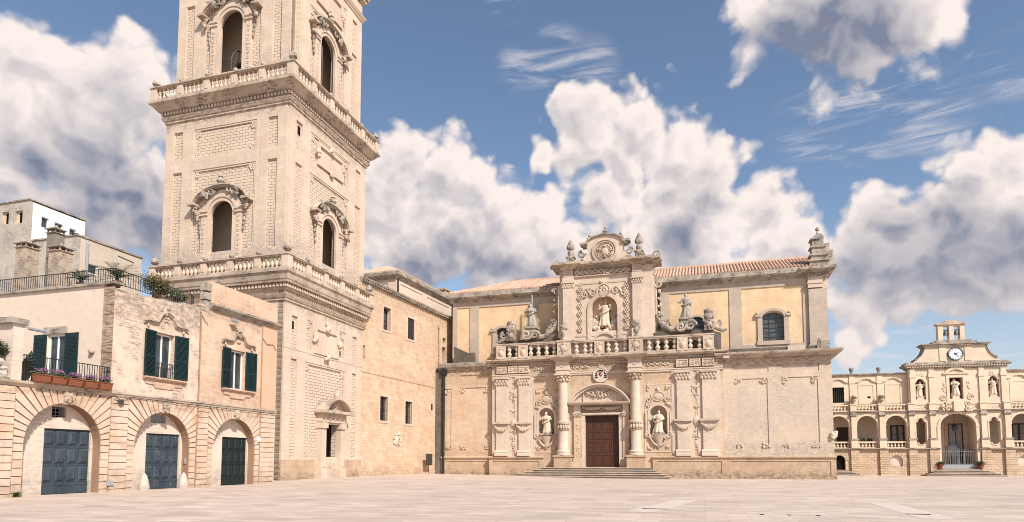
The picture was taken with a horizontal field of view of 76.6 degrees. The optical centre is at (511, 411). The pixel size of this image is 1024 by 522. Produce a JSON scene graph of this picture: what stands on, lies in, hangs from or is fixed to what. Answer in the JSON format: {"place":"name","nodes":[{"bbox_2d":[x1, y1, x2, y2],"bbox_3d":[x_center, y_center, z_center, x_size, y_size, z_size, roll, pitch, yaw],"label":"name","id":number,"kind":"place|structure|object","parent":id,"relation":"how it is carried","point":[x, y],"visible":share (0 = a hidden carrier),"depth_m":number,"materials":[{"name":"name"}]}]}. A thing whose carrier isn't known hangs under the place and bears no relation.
{"place":"outdoors","nodes":[
{"label":"outdoors","id":0,"kind":"place"},
{"bbox_2d":[13,240,42,289],"bbox_3d":[-39.725,-8.247,52.767,1.387,11.760,1.387,-1,-4,16],"label":"chimney","id":1,"kind":"object","parent":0,"point":[27,259],"visible":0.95,"depth_m":52.63,"materials":[{"name":"stone"}]},
{"bbox_2d":[44,225,67,286],"bbox_3d":[-37.465,-8.865,52.813,1.124,13.000,1.124,-1,-4,16],"label":"chimney","id":2,"kind":"object","parent":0,"point":[55,236],"visible":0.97,"depth_m":52.83,"materials":[{"name":"stone"}]},
{"bbox_2d":[46,243,75,286],"bbox_3d":[-36.550,-8.043,52.150,1.428,11.260,1.428,-1,-4,16],"label":"chimney","id":3,"kind":"object","parent":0,"point":[60,258],"visible":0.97,"depth_m":51.98,"materials":[{"name":"stone"}]},
{"bbox_2d":[0,474,1023,521],"bbox_3d":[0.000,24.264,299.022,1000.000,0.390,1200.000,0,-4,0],"label":"ground","id":4,"kind":"structure","parent":0,"point":[445,498],"depth_m":27.59,"materials":[{"name":"beige stone"}]},
{"bbox_2d":[12,491,21,496],"bbox_3d":[-22.934,3.870,30.018,0.294,0.363,0.523,-1,-4,16],"label":"weed tuft","id":5,"kind":"object","parent":4,"relation":"on","point":[15,493],"visible":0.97,"depth_m":29.98,"materials":[{"name":"green plant"}]},
{"bbox_2d":[0,198,86,291],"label":"white building","id":6,"kind":"structure","parent":4,"relation":"on","point":[25,219],"depth_m":66.36,"materials":[{"name":"paint"}]},
{"bbox_2d":[3,213,8,223],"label":"window","id":7,"kind":"structure","parent":6,"relation":"in","point":[6,215],"depth_m":66.91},
{"bbox_2d":[17,211,22,222],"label":"window","id":8,"kind":"structure","parent":6,"relation":"in","point":[19,215],"depth_m":66.37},
{"bbox_2d":[41,217,47,227],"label":"window","id":9,"kind":"structure","parent":6,"relation":"in","point":[44,222],"depth_m":67.42,"materials":[{"name":"grey glass"}]},
{"bbox_2d":[30,232,142,293],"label":"grey building","id":10,"kind":"structure","parent":4,"relation":"on","point":[89,252],"depth_m":61.06,"materials":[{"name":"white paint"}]},
{"bbox_2d":[88,264,96,274],"bbox_3d":[-39.487,-13.330,60.791,0.110,0.900,1.120,-1,-4,16],"label":"window","id":11,"kind":"structure","parent":10,"relation":"in","point":[89,265],"depth_m":60.91,"materials":[{"name":"grey glass"}]},
{"bbox_2d":[0,268,282,497],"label":"corner house","id":12,"kind":"structure","parent":4,"relation":"on","point":[191,394],"depth_m":37.12,"materials":[{"name":"stone"}]},
{"bbox_2d":[0,358,9,378],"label":"rubble planter","id":13,"kind":"object","parent":12,"relation":"on","point":[3,372],"visible":0.93,"depth_m":29.80,"materials":[{"name":"beige stone"}]},
{"bbox_2d":[0,339,8,357],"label":"terrace bush","id":14,"kind":"object","parent":13,"relation":"on","point":[2,348],"visible":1,"depth_m":30.01,"materials":[{"name":"green plant"}]},
{"bbox_2d":[21,351,34,380],"bbox_3d":[-23.228,-2.208,31.002,0.080,1.611,0.773,-1,-4,16],"label":"pleated screen","id":15,"kind":"object","parent":12,"relation":"on","point":[27,365],"visible":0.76,"depth_m":31.07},
{"bbox_2d":[30,368,52,383],"bbox_3d":[-22.594,-1.796,31.103,0.581,0.806,0.985,-1,-4,16],"label":"flower box","id":16,"kind":"object","parent":12,"relation":"on","point":[39,376],"visible":1,"depth_m":31.01,"materials":[{"name":"ceramic"}]},
{"bbox_2d":[48,334,64,375],"bbox_3d":[-25.571,-2.687,36.489,1.340,3.330,0.080,-1,-4,16],"label":"french door","id":17,"kind":"structure","parent":12,"relation":"in","point":[57,342],"depth_m":36.58,"materials":[{"name":"white paint"}]},
{"bbox_2d":[49,369,67,384],"bbox_3d":[-22.344,-1.719,31.938,0.585,0.778,0.834,-1,-4,16],"label":"flower box","id":18,"kind":"object","parent":12,"relation":"on","point":[60,378],"visible":1,"depth_m":31.82,"materials":[{"name":"ceramic"}]},
{"bbox_2d":[41,428,88,494],"bbox_3d":[-22.909,2.538,33.220,0.155,3.280,2.570,-1,-4,16],"label":"garage door","id":19,"kind":"structure","parent":12,"relation":"in","point":[65,451],"depth_m":33.18,"materials":[{"name":"blue wood"}]},
{"bbox_2d":[64,372,83,386],"bbox_3d":[-22.092,-1.659,32.765,0.597,0.783,0.854,-1,-4,16],"label":"flower box","id":20,"kind":"object","parent":12,"relation":"on","point":[76,381],"visible":1,"depth_m":32.65,"materials":[{"name":"ceramic"}]},
{"bbox_2d":[62,269,96,283],"bbox_3d":[-24.556,-7.505,36.936,1.866,1.066,1.618,-1,-4,16],"label":"potted palm","id":21,"kind":"object","parent":12,"relation":"on","point":[82,276],"visible":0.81,"depth_m":36.73,"materials":[{"name":"plant"}]},
{"bbox_2d":[81,374,99,388],"bbox_3d":[-21.856,-1.610,33.603,0.573,0.811,0.913,-1,-4,16],"label":"flower box","id":22,"kind":"object","parent":12,"relation":"on","point":[89,382],"visible":1,"depth_m":33.49,"materials":[{"name":"ceramic"}]},
{"bbox_2d":[97,376,113,390],"bbox_3d":[-21.634,-1.550,34.369,0.563,0.804,0.844,-1,-4,16],"label":"flower box","id":23,"kind":"object","parent":12,"relation":"on","point":[105,384],"visible":1,"depth_m":34.30,"materials":[{"name":"ceramic"}]},
{"bbox_2d":[83,262,140,287],"bbox_3d":[-22.220,-7.683,36.601,2.844,1.372,2.893,-1,-4,16],"label":"potted palm","id":24,"kind":"object","parent":12,"relation":"on","point":[117,271],"visible":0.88,"depth_m":36.22,"materials":[{"name":"plant"}]},
{"bbox_2d":[138,270,178,298],"bbox_3d":[-21.491,-7.635,39.042,1.294,1.781,2.607,-1,-4,16],"label":"potted bush","id":25,"kind":"object","parent":12,"relation":"on","point":[161,281],"visible":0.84,"depth_m":38.96,"materials":[{"name":"green plant"}]},
{"bbox_2d":[145,433,177,488],"bbox_3d":[-21.169,2.978,39.076,0.155,3.280,2.560,-1,-4,16],"label":"garage door","id":26,"kind":"structure","parent":12,"relation":"in","point":[161,456],"depth_m":39.11,"materials":[{"name":"blue wood"}]},
{"bbox_2d":[156,333,170,377],"bbox_3d":[-21.021,-3.304,38.750,0.090,2.660,1.380,-1,-4,16],"label":"window","id":27,"kind":"structure","parent":12,"relation":"in","point":[163,347],"depth_m":38.96,"materials":[{"name":"white paint"}]},
{"bbox_2d":[164,287,189,302],"bbox_3d":[-20.977,-7.167,40.771,1.125,1.208,1.860,-1,-4,16],"label":"potted bush","id":28,"kind":"object","parent":12,"relation":"on","point":[181,295],"visible":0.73,"depth_m":40.64,"materials":[{"name":"green plant"}]},
{"bbox_2d":[221,437,245,484],"bbox_3d":[-19.403,3.425,45.023,0.155,3.280,2.520,-1,-4,16],"label":"garage door","id":29,"kind":"structure","parent":12,"relation":"in","point":[233,449],"depth_m":45.03,"materials":[{"name":"green wood"}]},
{"bbox_2d":[230,351,241,389],"bbox_3d":[-19.225,-2.859,44.799,0.090,2.680,1.450,-1,-4,16],"label":"window","id":30,"kind":"structure","parent":12,"relation":"in","point":[236,358],"depth_m":45.03,"materials":[{"name":"white paint"}]},
{"bbox_2d":[138,473,149,489],"bbox_3d":[-21.183,4.039,37.316,0.515,0.980,0.660,-1,-4,16],"label":"guard stone","id":31,"kind":"object","parent":4,"relation":"on","point":[144,483],"visible":0.92,"depth_m":37.14,"materials":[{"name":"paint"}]},
{"bbox_2d":[178,472,187,487],"bbox_3d":[-20.345,4.251,40.137,0.515,0.980,0.660,-1,-4,16],"label":"guard stone","id":32,"kind":"object","parent":4,"relation":"on","point":[183,482],"visible":0.9,"depth_m":39.95,"materials":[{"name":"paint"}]},
{"bbox_2d":[147,0,380,480],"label":"bell tower","id":33,"kind":"structure","parent":4,"relation":"on","point":[271,152],"depth_m":57.38,"materials":[{"name":"stone"}]},
{"bbox_2d":[230,50,241,70],"bbox_3d":[-23.982,-31.582,58.773,2.788,2.817,1.221,-1,-4,16],"label":"church bell","id":34,"kind":"object","parent":33,"relation":"in","point":[238,65],"visible":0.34,"depth_m":58.88,"materials":[{"name":"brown metal"}]},
{"bbox_2d":[359,266,452,475],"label":"palace wing","id":35,"kind":"structure","parent":4,"relation":"on","point":[407,340],"depth_m":73.19,"materials":[{"name":"beige stone"}]},
{"bbox_2d":[380,397,385,420],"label":"window","id":36,"kind":"structure","parent":35,"relation":"in","point":[382,400],"depth_m":69.56,"materials":[{"name":"metal"}]},
{"bbox_2d":[383,308,386,329],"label":"window","id":37,"kind":"structure","parent":35,"relation":"in","point":[385,310],"depth_m":70.75,"materials":[{"name":"beige glass"}]},
{"bbox_2d":[405,402,409,423],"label":"window","id":38,"kind":"structure","parent":35,"relation":"in","point":[406,407],"depth_m":74.25,"materials":[{"name":"metal"}]},
{"bbox_2d":[426,454,431,473],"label":"sign board","id":39,"kind":"object","parent":4,"relation":"on","point":[428,459],"visible":0.78,"depth_m":76.55,"materials":[{"name":"metal"}]},
{"bbox_2d":[435,225,843,479],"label":"cathedral","id":40,"kind":"structure","parent":4,"relation":"on","point":[730,377],"depth_m":73.16,"materials":[{"name":"stone"}]},
{"bbox_2d":[498,328,506,340],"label":"nave window","id":41,"kind":"structure","parent":40,"relation":"in","point":[503,330],"depth_m":80.91,"materials":[{"name":"grey glass"}]},
{"bbox_2d":[525,304,536,325],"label":"statue","id":42,"kind":"object","parent":40,"relation":"on","point":[531,311],"visible":0.97,"depth_m":77.15,"materials":[{"name":"beige stone"}]},
{"bbox_2d":[541,412,551,432],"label":"statue","id":43,"kind":"object","parent":40,"relation":"on","point":[546,418],"visible":1,"depth_m":75.17,"materials":[{"name":"stone"}]},
{"bbox_2d":[586,415,618,466],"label":"main door","id":44,"kind":"structure","parent":40,"relation":"in","point":[602,432],"depth_m":73.83,"materials":[{"name":"brown wood"}]},
{"bbox_2d":[592,312,616,330],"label":"relief group","id":45,"kind":"object","parent":40,"relation":"attached to","point":[597,327],"visible":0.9,"depth_m":74.99,"materials":[{"name":"stone"}]},
{"bbox_2d":[597,298,612,326],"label":"statue","id":46,"kind":"object","parent":40,"relation":"attached to","point":[604,316],"visible":1,"depth_m":74.88,"materials":[{"name":"stone"}]},
{"bbox_2d":[651,410,664,432],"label":"statue","id":47,"kind":"object","parent":40,"relation":"on","point":[658,422],"visible":1,"depth_m":71.59,"materials":[{"name":"stone"}]},
{"bbox_2d":[677,294,692,316],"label":"statue","id":48,"kind":"object","parent":40,"relation":"on","point":[686,301],"visible":0.96,"depth_m":72.12,"materials":[{"name":"beige stone"}]},
{"bbox_2d":[692,318,703,329],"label":"nave window","id":49,"kind":"structure","parent":40,"relation":"in","point":[697,327],"depth_m":74.19,"materials":[{"name":"grey glass"}]},
{"bbox_2d":[762,313,783,340],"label":"nave window","id":50,"kind":"structure","parent":40,"relation":"in","point":[766,318],"depth_m":71.89,"materials":[{"name":"grey glass"}]},
{"bbox_2d":[628,500,697,511],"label":"paving","id":51,"kind":"structure","parent":4,"relation":"on","point":[663,506],"depth_m":23.93,"materials":[{"name":"beige stone"}]},
{"bbox_2d":[871,503,952,518],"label":"paving","id":52,"kind":"structure","parent":4,"relation":"on","point":[914,512],"depth_m":21.59,"materials":[{"name":"beige stone"}]},
{"bbox_2d":[832,319,1023,475],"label":"seminary","id":53,"kind":"structure","parent":4,"relation":"on","point":[905,429],"depth_m":84.42,"materials":[{"name":"stone"}]},
{"bbox_2d":[836,455,844,469],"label":"cellar door","id":54,"kind":"structure","parent":53,"relation":"in","point":[840,461],"depth_m":86.69,"materials":[{"name":"black wood"}]},
{"bbox_2d":[836,427,848,447],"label":"gallery door","id":55,"kind":"structure","parent":53,"relation":"in","point":[842,436],"depth_m":89.16,"materials":[{"name":"brown wood"}]},
{"bbox_2d":[832,387,869,402],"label":"upper window","id":56,"kind":"structure","parent":53,"relation":"in","point":[838,396],"depth_m":87.84,"materials":[{"name":"metal"}]},
{"bbox_2d":[849,395,856,403],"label":"urn planter","id":57,"kind":"object","parent":53,"relation":"on","point":[853,399],"visible":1,"depth_m":86.35,"materials":[{"name":"stone"}]},
{"bbox_2d":[878,395,884,402],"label":"urn planter","id":58,"kind":"object","parent":53,"relation":"on","point":[881,398],"visible":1,"depth_m":85.48,"materials":[{"name":"stone"}]},
{"bbox_2d":[890,425,904,446],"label":"gallery window","id":59,"kind":"structure","parent":53,"relation":"in","point":[897,433],"depth_m":87.54,"materials":[{"name":"grey glass"}]},
{"bbox_2d":[915,381,924,396],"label":"statue","id":60,"kind":"object","parent":53,"relation":"on","point":[920,386],"visible":1,"depth_m":84.79,"materials":[{"name":"stone"}]},
{"bbox_2d":[936,461,944,468],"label":"potted shrub","id":61,"kind":"object","parent":53,"relation":"on","point":[940,465],"visible":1,"depth_m":83.00,"materials":[{"name":"orange ceramic"}]},
{"bbox_2d":[947,444,958,464],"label":"well head","id":62,"kind":"object","parent":53,"relation":"on","point":[955,447],"visible":0.5,"depth_m":85.02},
{"bbox_2d":[951,415,957,430],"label":"hanging lantern","id":63,"kind":"object","parent":53,"relation":"hanging from","point":[954,427],"visible":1,"depth_m":84.54,"materials":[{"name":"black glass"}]},
{"bbox_2d":[950,378,960,394],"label":"statue","id":64,"kind":"object","parent":53,"relation":"on","point":[955,388],"visible":1,"depth_m":83.79,"materials":[{"name":"stone"}]},
{"bbox_2d":[948,423,963,464],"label":"inner window","id":65,"kind":"structure","parent":53,"relation":"in","point":[954,437],"depth_m":85.87,"materials":[{"name":"grey glass"}]},
{"bbox_2d":[942,448,976,468],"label":"iron gate","id":66,"kind":"structure","parent":53,"relation":"attached to","point":[958,466],"depth_m":83.14,"materials":[{"name":"metal"}]},
{"bbox_2d":[977,461,985,468],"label":"potted shrub","id":67,"kind":"object","parent":53,"relation":"on","point":[981,464],"visible":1,"depth_m":81.94,"materials":[{"name":"orange ceramic"}]},
{"bbox_2d":[988,378,997,393],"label":"statue","id":68,"kind":"object","parent":53,"relation":"on","point":[992,386],"visible":1,"depth_m":82.78,"materials":[{"name":"stone"}]},
{"bbox_2d":[1012,423,1023,446],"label":"gallery window","id":69,"kind":"structure","parent":53,"relation":"in","point":[1017,428],"depth_m":84.13,"materials":[{"name":"grey glass"}]},
{"bbox_2d":[0,0,1023,373],"label":"sky","id":70,"kind":"structure","parent":0,"point":[509,132],"materials":[{"name":"blue"}]},
{"bbox_2d":[749,501,825,502],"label":"paving","id":71,"kind":"structure","parent":0,"point":[763,501],"depth_m":26.53,"materials":[{"name":"beige stone"}]},
{"bbox_2d":[650,508,930,514],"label":"paving","id":72,"kind":"structure","parent":0,"point":[794,511],"depth_m":21.59,"materials":[{"name":"beige stone"}]}
]}

